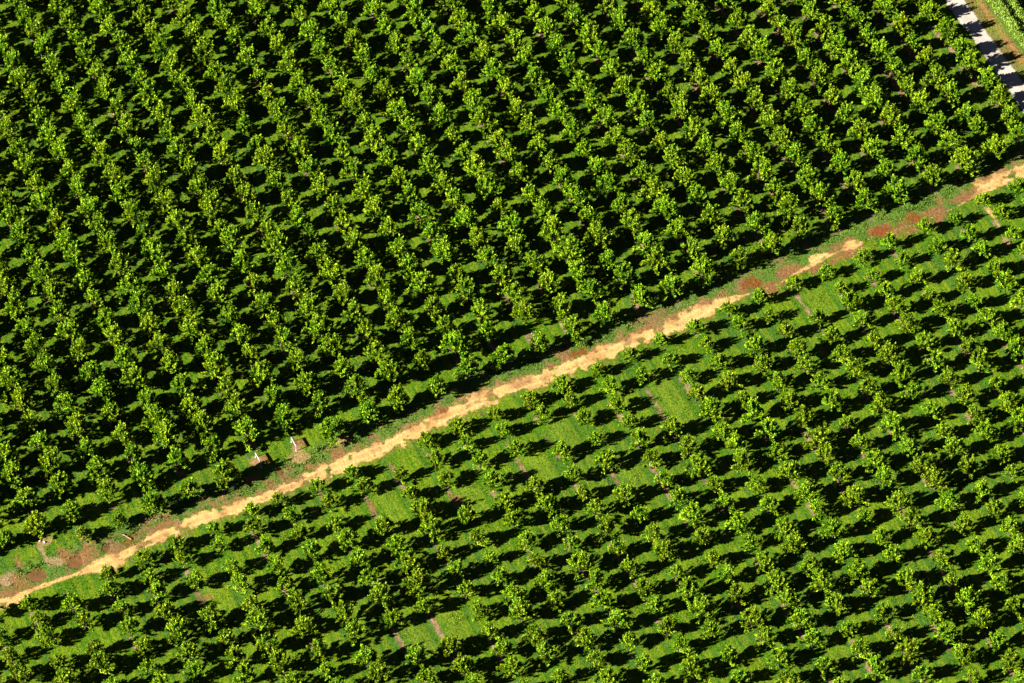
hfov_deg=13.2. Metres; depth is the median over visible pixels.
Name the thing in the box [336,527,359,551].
orchard tree
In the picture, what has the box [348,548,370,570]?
orchard tree
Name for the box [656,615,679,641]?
orchard tree
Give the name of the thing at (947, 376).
orchard tree
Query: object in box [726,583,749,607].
orchard tree
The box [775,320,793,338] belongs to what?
orchard tree
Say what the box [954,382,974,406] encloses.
orchard tree
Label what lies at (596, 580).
orchard tree
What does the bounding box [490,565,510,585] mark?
orchard tree
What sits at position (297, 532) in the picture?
orchard tree
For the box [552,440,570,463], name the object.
orchard tree
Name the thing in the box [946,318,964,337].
orchard tree
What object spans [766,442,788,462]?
orchard tree
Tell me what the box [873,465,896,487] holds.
orchard tree
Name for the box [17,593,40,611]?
orchard tree
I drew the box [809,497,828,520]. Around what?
orchard tree
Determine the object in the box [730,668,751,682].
orchard tree
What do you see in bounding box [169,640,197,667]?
orchard tree
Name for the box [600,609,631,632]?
orchard tree
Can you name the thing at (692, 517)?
orchard tree
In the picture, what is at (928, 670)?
orchard tree
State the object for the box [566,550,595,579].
orchard tree
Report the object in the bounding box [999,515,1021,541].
orchard tree
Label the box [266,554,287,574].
orchard tree
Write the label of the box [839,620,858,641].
orchard tree
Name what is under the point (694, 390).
orchard tree
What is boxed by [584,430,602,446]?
orchard tree
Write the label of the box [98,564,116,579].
orchard tree
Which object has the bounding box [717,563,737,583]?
orchard tree
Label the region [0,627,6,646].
orchard tree
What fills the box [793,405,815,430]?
orchard tree
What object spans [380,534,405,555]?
orchard tree
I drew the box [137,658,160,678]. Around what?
orchard tree
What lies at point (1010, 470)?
orchard tree
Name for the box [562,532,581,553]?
orchard tree
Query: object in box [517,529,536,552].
orchard tree
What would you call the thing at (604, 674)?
orchard tree
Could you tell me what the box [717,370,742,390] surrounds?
orchard tree
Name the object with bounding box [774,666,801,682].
orchard tree
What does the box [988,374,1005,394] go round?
orchard tree
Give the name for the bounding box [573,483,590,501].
orchard tree
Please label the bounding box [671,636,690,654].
orchard tree
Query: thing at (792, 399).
orchard tree
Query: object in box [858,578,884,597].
orchard tree
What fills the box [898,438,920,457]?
orchard tree
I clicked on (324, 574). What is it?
orchard tree
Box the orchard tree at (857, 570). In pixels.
[846,558,869,584]
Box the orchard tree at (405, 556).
[393,548,422,577]
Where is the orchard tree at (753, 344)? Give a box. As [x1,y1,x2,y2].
[743,333,763,357]
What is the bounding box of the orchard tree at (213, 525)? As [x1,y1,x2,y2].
[206,520,219,536]
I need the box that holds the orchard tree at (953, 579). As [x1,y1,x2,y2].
[940,571,961,590]
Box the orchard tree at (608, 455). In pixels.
[592,448,616,473]
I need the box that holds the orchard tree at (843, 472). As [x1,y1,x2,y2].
[827,462,851,487]
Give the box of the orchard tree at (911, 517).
[899,508,925,530]
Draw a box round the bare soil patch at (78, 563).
[68,555,82,568]
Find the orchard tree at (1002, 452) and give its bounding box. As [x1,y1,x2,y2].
[986,444,1009,464]
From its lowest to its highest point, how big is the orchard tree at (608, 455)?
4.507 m
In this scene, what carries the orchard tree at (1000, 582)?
on the ground at (608, 420)
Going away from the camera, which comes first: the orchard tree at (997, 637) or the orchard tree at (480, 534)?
the orchard tree at (997, 637)
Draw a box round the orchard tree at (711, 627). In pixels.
[698,618,721,639]
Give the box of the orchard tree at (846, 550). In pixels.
[830,539,857,562]
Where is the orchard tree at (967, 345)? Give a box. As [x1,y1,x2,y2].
[954,335,977,358]
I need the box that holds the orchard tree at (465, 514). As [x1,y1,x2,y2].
[456,503,476,524]
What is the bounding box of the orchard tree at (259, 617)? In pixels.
[242,606,272,640]
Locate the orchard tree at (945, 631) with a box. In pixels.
[932,619,960,650]
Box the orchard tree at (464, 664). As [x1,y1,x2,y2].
[450,655,476,678]
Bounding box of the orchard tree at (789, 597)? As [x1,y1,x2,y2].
[775,588,799,614]
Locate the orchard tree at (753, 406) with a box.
[740,396,764,422]
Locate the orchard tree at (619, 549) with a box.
[607,540,627,559]
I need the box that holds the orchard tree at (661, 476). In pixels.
[654,471,674,489]
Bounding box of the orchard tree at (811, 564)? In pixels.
[797,555,819,580]
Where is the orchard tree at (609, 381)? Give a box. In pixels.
[599,375,616,396]
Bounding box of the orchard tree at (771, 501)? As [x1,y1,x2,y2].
[759,494,778,514]
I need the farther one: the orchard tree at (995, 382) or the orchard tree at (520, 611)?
the orchard tree at (995, 382)
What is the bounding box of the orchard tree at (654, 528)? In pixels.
[640,521,661,547]
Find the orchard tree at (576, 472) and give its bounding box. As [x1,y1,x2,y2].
[561,462,584,482]
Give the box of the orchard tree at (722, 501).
[714,491,736,513]
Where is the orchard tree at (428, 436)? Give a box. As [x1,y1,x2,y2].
[417,430,436,449]
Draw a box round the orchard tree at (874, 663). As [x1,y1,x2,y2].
[865,654,889,680]
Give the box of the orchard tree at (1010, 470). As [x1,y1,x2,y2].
[1001,464,1021,482]
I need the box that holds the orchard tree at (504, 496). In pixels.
[491,490,514,512]
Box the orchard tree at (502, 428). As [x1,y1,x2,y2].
[494,420,513,436]
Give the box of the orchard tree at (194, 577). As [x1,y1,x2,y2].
[185,569,203,588]
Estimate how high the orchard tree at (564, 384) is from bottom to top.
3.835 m
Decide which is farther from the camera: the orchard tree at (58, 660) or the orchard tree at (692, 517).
the orchard tree at (692, 517)
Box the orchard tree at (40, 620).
[28,610,49,632]
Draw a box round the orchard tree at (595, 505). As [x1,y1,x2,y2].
[583,498,608,518]
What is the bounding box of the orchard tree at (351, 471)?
[343,463,363,481]
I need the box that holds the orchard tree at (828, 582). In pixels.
[807,569,836,595]
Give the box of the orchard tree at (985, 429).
[970,418,998,441]
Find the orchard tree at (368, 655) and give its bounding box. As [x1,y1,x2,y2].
[353,644,377,667]
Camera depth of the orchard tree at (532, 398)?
703.56 m
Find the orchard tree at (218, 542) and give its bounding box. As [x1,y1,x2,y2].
[209,535,226,551]
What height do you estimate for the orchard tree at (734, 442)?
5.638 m
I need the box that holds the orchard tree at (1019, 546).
[1007,536,1023,555]
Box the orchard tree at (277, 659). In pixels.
[268,648,297,679]
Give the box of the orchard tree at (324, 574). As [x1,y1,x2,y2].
[309,559,337,593]
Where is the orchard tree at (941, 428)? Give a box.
[933,420,950,440]
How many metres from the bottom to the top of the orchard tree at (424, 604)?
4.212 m
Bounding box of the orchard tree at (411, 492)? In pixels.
[400,485,422,503]
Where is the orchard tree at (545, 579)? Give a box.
[534,569,559,592]
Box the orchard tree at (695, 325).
[684,318,702,337]
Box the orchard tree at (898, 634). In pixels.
[885,624,905,645]
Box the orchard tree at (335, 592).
[321,584,344,608]
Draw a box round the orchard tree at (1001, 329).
[991,320,1014,342]
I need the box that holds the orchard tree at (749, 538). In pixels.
[738,531,758,551]
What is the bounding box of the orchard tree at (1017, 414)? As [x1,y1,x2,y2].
[1008,404,1023,431]
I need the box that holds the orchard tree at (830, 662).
[814,656,837,679]
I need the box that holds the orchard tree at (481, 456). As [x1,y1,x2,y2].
[471,449,489,470]
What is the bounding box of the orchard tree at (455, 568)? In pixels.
[447,559,464,579]
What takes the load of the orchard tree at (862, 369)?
on the ground at (608, 420)
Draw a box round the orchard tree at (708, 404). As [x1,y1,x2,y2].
[699,395,722,424]
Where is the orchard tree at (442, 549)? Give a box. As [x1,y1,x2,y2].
[436,543,452,561]
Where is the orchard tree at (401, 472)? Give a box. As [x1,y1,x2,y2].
[393,465,408,484]
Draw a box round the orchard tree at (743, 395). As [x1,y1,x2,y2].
[734,389,750,408]
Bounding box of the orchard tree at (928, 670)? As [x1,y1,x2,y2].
[911,664,934,682]
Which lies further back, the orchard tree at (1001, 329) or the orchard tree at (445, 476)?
the orchard tree at (1001, 329)
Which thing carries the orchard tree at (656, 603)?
on the ground at (608, 420)
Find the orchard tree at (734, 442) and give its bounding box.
[725,430,745,461]
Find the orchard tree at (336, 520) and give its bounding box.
[323,514,343,535]
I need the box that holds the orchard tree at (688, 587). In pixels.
[676,576,703,604]
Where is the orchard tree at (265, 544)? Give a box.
[254,536,275,558]
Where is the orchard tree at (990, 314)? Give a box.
[974,307,1000,328]
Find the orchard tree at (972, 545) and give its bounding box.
[965,536,987,555]
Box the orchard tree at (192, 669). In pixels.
[182,659,209,682]
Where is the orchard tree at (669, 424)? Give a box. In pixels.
[659,416,682,441]
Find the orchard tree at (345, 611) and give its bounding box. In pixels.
[332,599,353,625]
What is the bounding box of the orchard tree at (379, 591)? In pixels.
[367,580,396,609]
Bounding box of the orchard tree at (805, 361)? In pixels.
[793,356,817,375]
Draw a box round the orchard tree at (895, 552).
[881,544,902,562]
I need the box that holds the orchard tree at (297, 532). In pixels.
[287,524,308,540]
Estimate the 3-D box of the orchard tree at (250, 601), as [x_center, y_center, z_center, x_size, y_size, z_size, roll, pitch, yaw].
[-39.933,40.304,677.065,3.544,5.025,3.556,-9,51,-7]
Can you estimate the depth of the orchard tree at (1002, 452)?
695.92 m
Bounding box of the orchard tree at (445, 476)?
[437,469,455,488]
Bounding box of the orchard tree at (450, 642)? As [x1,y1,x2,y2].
[439,634,464,657]
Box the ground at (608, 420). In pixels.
[0,0,1023,682]
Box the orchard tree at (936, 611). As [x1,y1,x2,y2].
[921,602,946,626]
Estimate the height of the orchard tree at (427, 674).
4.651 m
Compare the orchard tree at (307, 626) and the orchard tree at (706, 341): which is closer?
the orchard tree at (307, 626)
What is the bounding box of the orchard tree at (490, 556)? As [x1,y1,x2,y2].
[482,550,497,565]
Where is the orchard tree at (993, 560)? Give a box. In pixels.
[977,547,1003,577]
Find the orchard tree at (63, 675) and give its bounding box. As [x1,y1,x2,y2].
[53,667,78,682]
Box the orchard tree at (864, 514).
[855,508,875,526]
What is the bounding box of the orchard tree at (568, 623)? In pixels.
[559,611,583,633]
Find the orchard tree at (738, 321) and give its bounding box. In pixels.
[729,314,748,339]
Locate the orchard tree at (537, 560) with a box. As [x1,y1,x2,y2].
[525,550,547,573]
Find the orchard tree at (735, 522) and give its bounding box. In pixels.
[722,510,747,535]
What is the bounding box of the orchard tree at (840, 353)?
[831,344,851,364]
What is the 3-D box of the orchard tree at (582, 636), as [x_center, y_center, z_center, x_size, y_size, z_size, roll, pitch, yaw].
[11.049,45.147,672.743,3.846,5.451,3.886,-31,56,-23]
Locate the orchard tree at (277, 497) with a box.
[269,491,288,507]
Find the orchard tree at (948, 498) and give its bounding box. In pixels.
[933,489,959,511]
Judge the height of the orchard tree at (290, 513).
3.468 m
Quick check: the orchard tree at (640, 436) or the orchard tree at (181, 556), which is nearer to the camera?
the orchard tree at (181, 556)
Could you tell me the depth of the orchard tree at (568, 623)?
675.49 m
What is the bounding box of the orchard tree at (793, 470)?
[776,461,805,485]
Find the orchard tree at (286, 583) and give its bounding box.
[273,576,296,596]
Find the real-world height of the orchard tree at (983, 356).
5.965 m
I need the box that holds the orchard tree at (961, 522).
[954,512,971,535]
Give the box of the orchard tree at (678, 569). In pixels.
[667,563,686,583]
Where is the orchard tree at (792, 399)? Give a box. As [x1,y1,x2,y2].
[777,391,800,410]
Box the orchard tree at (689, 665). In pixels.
[678,653,707,682]
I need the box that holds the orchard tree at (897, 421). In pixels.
[878,410,909,440]
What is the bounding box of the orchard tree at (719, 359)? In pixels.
[707,352,729,369]
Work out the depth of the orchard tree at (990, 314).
714.16 m
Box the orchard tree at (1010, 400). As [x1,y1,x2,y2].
[998,391,1018,412]
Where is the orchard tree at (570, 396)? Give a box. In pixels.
[561,391,578,407]
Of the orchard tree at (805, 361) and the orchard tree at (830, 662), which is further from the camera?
the orchard tree at (805, 361)
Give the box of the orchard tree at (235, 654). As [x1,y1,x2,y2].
[223,645,246,669]
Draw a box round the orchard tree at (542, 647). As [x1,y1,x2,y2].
[534,640,555,666]
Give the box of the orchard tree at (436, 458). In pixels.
[426,450,443,468]
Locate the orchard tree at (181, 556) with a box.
[172,550,190,567]
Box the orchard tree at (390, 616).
[380,608,405,630]
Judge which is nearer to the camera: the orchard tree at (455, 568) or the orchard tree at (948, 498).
the orchard tree at (455, 568)
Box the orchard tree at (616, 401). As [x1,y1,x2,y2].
[607,395,629,414]
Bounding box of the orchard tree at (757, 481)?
[744,474,766,493]
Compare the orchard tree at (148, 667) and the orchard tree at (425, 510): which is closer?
the orchard tree at (148, 667)
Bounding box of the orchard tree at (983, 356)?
[969,347,992,372]
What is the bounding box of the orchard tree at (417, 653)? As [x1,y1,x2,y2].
[398,643,429,673]
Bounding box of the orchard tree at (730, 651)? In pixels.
[719,643,739,667]
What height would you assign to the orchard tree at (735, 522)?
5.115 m
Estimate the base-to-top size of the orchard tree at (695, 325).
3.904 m
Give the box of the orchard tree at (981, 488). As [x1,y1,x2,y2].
[971,479,989,503]
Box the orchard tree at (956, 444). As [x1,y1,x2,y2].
[935,436,966,458]
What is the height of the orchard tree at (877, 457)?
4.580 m
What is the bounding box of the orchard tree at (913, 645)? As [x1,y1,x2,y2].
[895,637,923,664]
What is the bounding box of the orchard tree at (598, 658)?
[586,650,606,668]
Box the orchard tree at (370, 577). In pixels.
[357,564,384,588]
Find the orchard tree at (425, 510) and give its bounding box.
[409,496,437,521]
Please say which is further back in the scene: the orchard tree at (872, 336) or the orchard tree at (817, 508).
the orchard tree at (872, 336)
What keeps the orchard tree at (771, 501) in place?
on the ground at (608, 420)
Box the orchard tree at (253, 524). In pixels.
[242,514,266,537]
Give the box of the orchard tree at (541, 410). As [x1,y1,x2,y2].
[533,402,549,424]
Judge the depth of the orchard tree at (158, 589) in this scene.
678.63 m
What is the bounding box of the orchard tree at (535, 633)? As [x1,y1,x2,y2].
[521,623,546,646]
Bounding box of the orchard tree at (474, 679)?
[465,672,480,682]
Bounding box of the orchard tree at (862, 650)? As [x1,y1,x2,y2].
[849,637,871,661]
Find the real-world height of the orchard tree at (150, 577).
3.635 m
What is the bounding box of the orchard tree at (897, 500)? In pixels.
[883,490,910,517]
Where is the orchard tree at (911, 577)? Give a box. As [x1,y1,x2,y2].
[894,567,918,588]
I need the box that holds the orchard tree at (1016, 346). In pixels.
[1004,335,1023,360]
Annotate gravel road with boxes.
[945,0,1023,112]
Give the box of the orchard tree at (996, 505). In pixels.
[985,497,1004,521]
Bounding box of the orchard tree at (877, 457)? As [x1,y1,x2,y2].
[862,448,889,472]
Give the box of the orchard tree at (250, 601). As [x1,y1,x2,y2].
[239,593,261,615]
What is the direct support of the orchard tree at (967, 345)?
on the ground at (608, 420)
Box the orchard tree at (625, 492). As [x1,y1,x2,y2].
[612,482,638,507]
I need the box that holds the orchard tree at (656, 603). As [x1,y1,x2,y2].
[643,596,665,615]
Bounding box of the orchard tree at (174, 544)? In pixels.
[166,534,184,553]
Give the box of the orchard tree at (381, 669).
[364,658,394,682]
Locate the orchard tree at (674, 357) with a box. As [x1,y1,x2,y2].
[661,352,679,371]
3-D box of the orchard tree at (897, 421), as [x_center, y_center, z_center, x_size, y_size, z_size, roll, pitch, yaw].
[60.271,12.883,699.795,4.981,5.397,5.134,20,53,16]
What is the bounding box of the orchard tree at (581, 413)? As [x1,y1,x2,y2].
[574,408,592,426]
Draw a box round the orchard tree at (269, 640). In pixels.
[255,632,280,657]
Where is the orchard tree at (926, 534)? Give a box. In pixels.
[912,527,937,549]
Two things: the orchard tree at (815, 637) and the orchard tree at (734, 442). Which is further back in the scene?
the orchard tree at (734, 442)
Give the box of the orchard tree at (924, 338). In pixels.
[912,330,938,351]
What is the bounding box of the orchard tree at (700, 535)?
[690,525,713,549]
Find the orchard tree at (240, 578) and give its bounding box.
[227,572,248,596]
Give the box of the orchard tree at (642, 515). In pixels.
[630,505,649,526]
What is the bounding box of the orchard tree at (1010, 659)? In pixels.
[1000,648,1023,673]
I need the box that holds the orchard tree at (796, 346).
[784,338,809,359]
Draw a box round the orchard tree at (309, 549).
[300,539,321,563]
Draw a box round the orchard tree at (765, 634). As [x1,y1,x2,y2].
[754,626,775,651]
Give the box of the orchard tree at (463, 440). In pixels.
[457,435,473,451]
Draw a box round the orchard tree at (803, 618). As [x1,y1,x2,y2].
[785,607,815,629]
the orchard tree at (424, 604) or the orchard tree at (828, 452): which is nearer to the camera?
the orchard tree at (424, 604)
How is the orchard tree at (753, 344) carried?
on the ground at (608, 420)
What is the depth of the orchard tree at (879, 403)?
702.42 m
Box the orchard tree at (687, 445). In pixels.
[677,435,699,459]
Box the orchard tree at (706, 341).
[698,335,714,354]
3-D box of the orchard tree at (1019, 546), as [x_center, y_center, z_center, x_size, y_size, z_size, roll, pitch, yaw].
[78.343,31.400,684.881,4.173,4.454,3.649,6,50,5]
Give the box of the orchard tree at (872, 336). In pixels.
[863,330,883,349]
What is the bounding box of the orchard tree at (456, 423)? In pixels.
[446,416,467,435]
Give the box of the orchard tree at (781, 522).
[772,515,796,540]
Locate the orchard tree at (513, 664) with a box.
[496,656,523,678]
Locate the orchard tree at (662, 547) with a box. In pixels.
[653,538,677,561]
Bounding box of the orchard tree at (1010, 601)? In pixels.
[1004,595,1023,617]
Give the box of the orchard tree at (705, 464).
[684,450,711,479]
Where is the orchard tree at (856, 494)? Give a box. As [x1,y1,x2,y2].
[838,484,869,507]
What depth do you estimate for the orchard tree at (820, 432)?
697.37 m
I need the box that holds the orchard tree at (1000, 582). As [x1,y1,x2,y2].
[989,573,1014,593]
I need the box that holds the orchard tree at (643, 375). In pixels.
[632,365,649,384]
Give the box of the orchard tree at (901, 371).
[889,360,916,388]
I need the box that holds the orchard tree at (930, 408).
[919,400,943,419]
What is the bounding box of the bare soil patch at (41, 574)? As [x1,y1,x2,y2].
[27,568,46,581]
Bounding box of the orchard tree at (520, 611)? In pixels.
[508,600,536,622]
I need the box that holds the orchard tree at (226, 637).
[215,628,237,649]
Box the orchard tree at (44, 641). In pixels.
[34,626,57,647]
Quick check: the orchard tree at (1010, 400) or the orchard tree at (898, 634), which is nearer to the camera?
the orchard tree at (898, 634)
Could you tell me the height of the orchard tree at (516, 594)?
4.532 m
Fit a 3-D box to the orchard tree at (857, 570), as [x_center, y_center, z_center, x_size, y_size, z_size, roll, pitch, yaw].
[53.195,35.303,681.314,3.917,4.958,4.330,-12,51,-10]
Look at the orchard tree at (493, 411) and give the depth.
701.57 m
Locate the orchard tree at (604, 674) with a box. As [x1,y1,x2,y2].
[592,666,620,682]
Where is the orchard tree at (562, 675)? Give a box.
[550,666,567,682]
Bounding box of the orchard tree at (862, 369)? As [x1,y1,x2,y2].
[846,357,868,378]
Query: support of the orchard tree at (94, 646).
on the ground at (608, 420)
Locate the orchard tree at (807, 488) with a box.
[794,480,822,504]
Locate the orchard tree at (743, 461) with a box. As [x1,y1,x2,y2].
[731,450,751,473]
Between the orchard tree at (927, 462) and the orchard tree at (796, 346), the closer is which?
the orchard tree at (927, 462)
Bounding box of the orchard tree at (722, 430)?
[710,422,732,446]
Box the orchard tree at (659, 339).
[652,332,669,345]
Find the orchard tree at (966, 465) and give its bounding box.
[948,454,982,479]
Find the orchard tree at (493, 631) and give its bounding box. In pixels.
[478,622,498,639]
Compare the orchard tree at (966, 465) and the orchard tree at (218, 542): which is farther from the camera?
the orchard tree at (966, 465)
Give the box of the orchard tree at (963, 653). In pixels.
[953,644,977,669]
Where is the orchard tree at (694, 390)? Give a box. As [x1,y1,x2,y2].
[687,382,706,400]
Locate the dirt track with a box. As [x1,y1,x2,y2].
[0,165,1023,605]
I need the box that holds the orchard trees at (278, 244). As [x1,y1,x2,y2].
[0,0,1023,682]
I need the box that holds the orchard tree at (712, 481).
[704,476,722,494]
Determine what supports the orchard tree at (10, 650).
on the ground at (608, 420)
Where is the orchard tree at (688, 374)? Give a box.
[679,367,695,384]
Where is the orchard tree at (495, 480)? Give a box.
[481,469,501,492]
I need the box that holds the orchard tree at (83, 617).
[74,608,93,632]
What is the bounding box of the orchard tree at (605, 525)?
[592,513,617,541]
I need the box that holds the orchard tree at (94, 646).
[84,638,105,660]
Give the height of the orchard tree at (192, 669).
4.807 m
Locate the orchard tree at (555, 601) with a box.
[545,589,566,612]
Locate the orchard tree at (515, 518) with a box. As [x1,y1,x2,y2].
[501,508,526,528]
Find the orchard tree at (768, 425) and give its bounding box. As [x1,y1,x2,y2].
[754,417,781,441]
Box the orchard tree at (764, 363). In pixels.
[752,354,772,376]
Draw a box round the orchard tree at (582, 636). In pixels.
[570,626,596,651]
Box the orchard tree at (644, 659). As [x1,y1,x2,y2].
[635,651,651,672]
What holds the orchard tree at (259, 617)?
on the ground at (608, 420)
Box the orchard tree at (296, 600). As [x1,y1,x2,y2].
[284,588,311,624]
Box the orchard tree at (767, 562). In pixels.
[752,549,775,574]
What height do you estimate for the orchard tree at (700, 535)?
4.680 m
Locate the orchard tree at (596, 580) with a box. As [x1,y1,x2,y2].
[585,568,605,592]
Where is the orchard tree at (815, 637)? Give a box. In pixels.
[796,627,824,648]
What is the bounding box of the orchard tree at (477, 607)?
[471,599,491,621]
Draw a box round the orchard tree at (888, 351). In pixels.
[875,340,904,367]
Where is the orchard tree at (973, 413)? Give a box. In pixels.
[966,402,985,425]
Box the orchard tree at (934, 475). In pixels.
[924,467,948,492]
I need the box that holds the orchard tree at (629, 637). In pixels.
[618,631,638,650]
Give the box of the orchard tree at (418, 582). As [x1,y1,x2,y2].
[401,568,430,597]
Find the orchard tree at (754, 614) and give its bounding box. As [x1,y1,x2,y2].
[740,605,767,633]
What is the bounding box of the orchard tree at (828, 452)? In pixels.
[814,444,839,464]
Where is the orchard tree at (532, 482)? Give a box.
[525,476,543,499]
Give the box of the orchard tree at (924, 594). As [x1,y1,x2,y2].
[910,580,934,613]
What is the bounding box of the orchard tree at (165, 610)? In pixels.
[152,600,179,622]
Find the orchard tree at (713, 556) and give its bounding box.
[701,549,721,568]
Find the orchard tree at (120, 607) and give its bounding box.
[111,596,130,617]
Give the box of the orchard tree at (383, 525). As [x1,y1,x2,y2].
[372,514,394,535]
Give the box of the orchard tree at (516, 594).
[500,582,527,610]
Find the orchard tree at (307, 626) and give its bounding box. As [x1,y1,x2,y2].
[290,615,317,639]
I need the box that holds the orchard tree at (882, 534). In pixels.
[873,526,888,546]
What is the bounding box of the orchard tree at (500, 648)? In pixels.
[490,637,514,658]
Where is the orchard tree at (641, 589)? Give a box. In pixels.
[634,577,656,600]
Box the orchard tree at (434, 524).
[417,515,445,541]
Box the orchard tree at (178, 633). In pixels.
[164,612,190,646]
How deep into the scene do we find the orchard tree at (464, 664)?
669.52 m
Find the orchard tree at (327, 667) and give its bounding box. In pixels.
[317,662,335,680]
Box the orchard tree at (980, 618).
[970,605,994,633]
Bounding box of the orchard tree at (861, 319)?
[851,310,871,328]
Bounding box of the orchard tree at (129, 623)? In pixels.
[119,614,140,639]
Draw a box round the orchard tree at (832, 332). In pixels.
[816,325,842,344]
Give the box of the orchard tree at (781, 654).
[766,645,793,669]
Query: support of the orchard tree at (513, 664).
on the ground at (608, 420)
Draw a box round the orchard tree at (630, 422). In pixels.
[617,411,639,429]
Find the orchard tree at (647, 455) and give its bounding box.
[641,449,660,470]
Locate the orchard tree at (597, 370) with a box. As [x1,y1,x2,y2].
[590,360,604,379]
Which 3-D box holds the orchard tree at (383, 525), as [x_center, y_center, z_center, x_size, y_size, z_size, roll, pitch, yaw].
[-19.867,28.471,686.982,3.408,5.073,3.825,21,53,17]
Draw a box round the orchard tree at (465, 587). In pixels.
[455,580,477,599]
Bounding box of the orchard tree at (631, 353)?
[621,347,637,361]
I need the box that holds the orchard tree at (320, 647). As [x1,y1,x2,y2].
[306,639,328,662]
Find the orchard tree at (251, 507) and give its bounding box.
[241,502,259,518]
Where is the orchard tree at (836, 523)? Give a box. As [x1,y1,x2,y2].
[818,515,845,539]
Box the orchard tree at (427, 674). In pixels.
[415,668,436,682]
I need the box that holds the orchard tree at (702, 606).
[687,594,718,623]
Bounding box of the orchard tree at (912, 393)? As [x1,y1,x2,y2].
[900,379,922,400]
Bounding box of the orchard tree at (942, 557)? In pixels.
[930,548,953,570]
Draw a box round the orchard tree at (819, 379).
[810,372,832,390]
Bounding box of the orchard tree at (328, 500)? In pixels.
[319,492,335,512]
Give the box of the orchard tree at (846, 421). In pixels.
[836,414,855,429]
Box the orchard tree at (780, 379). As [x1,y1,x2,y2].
[767,371,788,392]
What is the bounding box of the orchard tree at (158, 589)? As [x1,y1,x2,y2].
[146,580,166,605]
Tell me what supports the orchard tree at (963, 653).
on the ground at (608, 420)
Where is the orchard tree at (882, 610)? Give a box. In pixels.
[867,600,894,623]
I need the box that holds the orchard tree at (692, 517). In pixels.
[677,500,703,527]
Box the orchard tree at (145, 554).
[134,547,156,569]
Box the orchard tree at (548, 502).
[534,493,560,517]
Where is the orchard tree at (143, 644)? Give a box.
[132,636,156,658]
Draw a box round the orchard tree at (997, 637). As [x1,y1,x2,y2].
[985,629,1008,653]
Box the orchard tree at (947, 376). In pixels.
[937,365,958,388]
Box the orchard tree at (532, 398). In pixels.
[520,389,541,409]
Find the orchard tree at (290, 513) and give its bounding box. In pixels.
[281,506,301,523]
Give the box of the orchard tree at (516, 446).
[502,439,523,456]
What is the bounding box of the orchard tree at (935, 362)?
[923,349,946,372]
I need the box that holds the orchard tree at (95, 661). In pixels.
[87,650,114,679]
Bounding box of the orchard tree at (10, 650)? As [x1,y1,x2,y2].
[0,645,17,666]
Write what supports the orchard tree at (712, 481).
on the ground at (608, 420)
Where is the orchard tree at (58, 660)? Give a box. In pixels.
[45,652,66,671]
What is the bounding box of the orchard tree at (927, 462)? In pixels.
[910,452,936,478]
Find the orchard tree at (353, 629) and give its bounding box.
[341,618,363,645]
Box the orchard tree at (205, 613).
[196,603,226,634]
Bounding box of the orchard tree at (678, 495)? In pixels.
[668,485,687,510]
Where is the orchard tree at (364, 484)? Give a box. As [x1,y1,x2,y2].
[348,476,374,495]
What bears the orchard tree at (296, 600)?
on the ground at (608, 420)
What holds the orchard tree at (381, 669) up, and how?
on the ground at (608, 420)
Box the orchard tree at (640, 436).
[629,427,649,450]
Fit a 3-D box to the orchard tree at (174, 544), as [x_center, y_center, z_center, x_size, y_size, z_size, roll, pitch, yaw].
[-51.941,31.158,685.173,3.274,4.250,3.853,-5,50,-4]
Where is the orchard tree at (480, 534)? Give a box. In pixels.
[468,527,488,548]
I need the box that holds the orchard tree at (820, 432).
[800,425,833,449]
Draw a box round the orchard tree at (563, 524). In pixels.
[550,514,571,536]
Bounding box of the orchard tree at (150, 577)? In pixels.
[138,567,158,584]
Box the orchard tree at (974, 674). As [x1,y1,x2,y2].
[962,668,980,682]
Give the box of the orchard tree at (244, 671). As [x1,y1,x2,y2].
[232,662,256,682]
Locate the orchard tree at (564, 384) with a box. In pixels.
[551,374,571,395]
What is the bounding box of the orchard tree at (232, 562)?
[221,557,239,576]
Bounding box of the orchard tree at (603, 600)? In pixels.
[589,589,617,613]
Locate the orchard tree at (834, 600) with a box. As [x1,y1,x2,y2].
[822,592,849,616]
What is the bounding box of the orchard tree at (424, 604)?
[413,596,438,614]
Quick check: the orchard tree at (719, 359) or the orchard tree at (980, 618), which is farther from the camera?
the orchard tree at (719, 359)
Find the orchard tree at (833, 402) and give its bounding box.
[821,389,843,411]
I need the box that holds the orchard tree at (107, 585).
[99,578,122,596]
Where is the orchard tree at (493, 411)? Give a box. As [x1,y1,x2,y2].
[486,406,505,421]
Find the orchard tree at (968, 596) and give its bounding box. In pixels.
[953,584,983,614]
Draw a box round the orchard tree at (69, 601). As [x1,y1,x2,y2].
[60,593,84,612]
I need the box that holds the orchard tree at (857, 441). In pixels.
[849,430,870,452]
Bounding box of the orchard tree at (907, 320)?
[894,312,916,332]
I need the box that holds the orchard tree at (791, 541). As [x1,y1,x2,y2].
[780,530,805,555]
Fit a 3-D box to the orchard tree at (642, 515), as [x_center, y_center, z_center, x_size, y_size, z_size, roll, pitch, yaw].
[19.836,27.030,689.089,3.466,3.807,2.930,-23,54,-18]
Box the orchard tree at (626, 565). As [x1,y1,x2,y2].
[618,554,638,578]
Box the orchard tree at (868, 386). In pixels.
[857,375,881,397]
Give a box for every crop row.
[988,0,1023,49]
[1003,0,1023,27]
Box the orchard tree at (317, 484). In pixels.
[306,477,327,496]
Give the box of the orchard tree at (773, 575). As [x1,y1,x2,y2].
[762,568,789,595]
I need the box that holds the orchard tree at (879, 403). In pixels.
[868,391,892,414]
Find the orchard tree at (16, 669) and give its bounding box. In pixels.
[6,659,31,682]

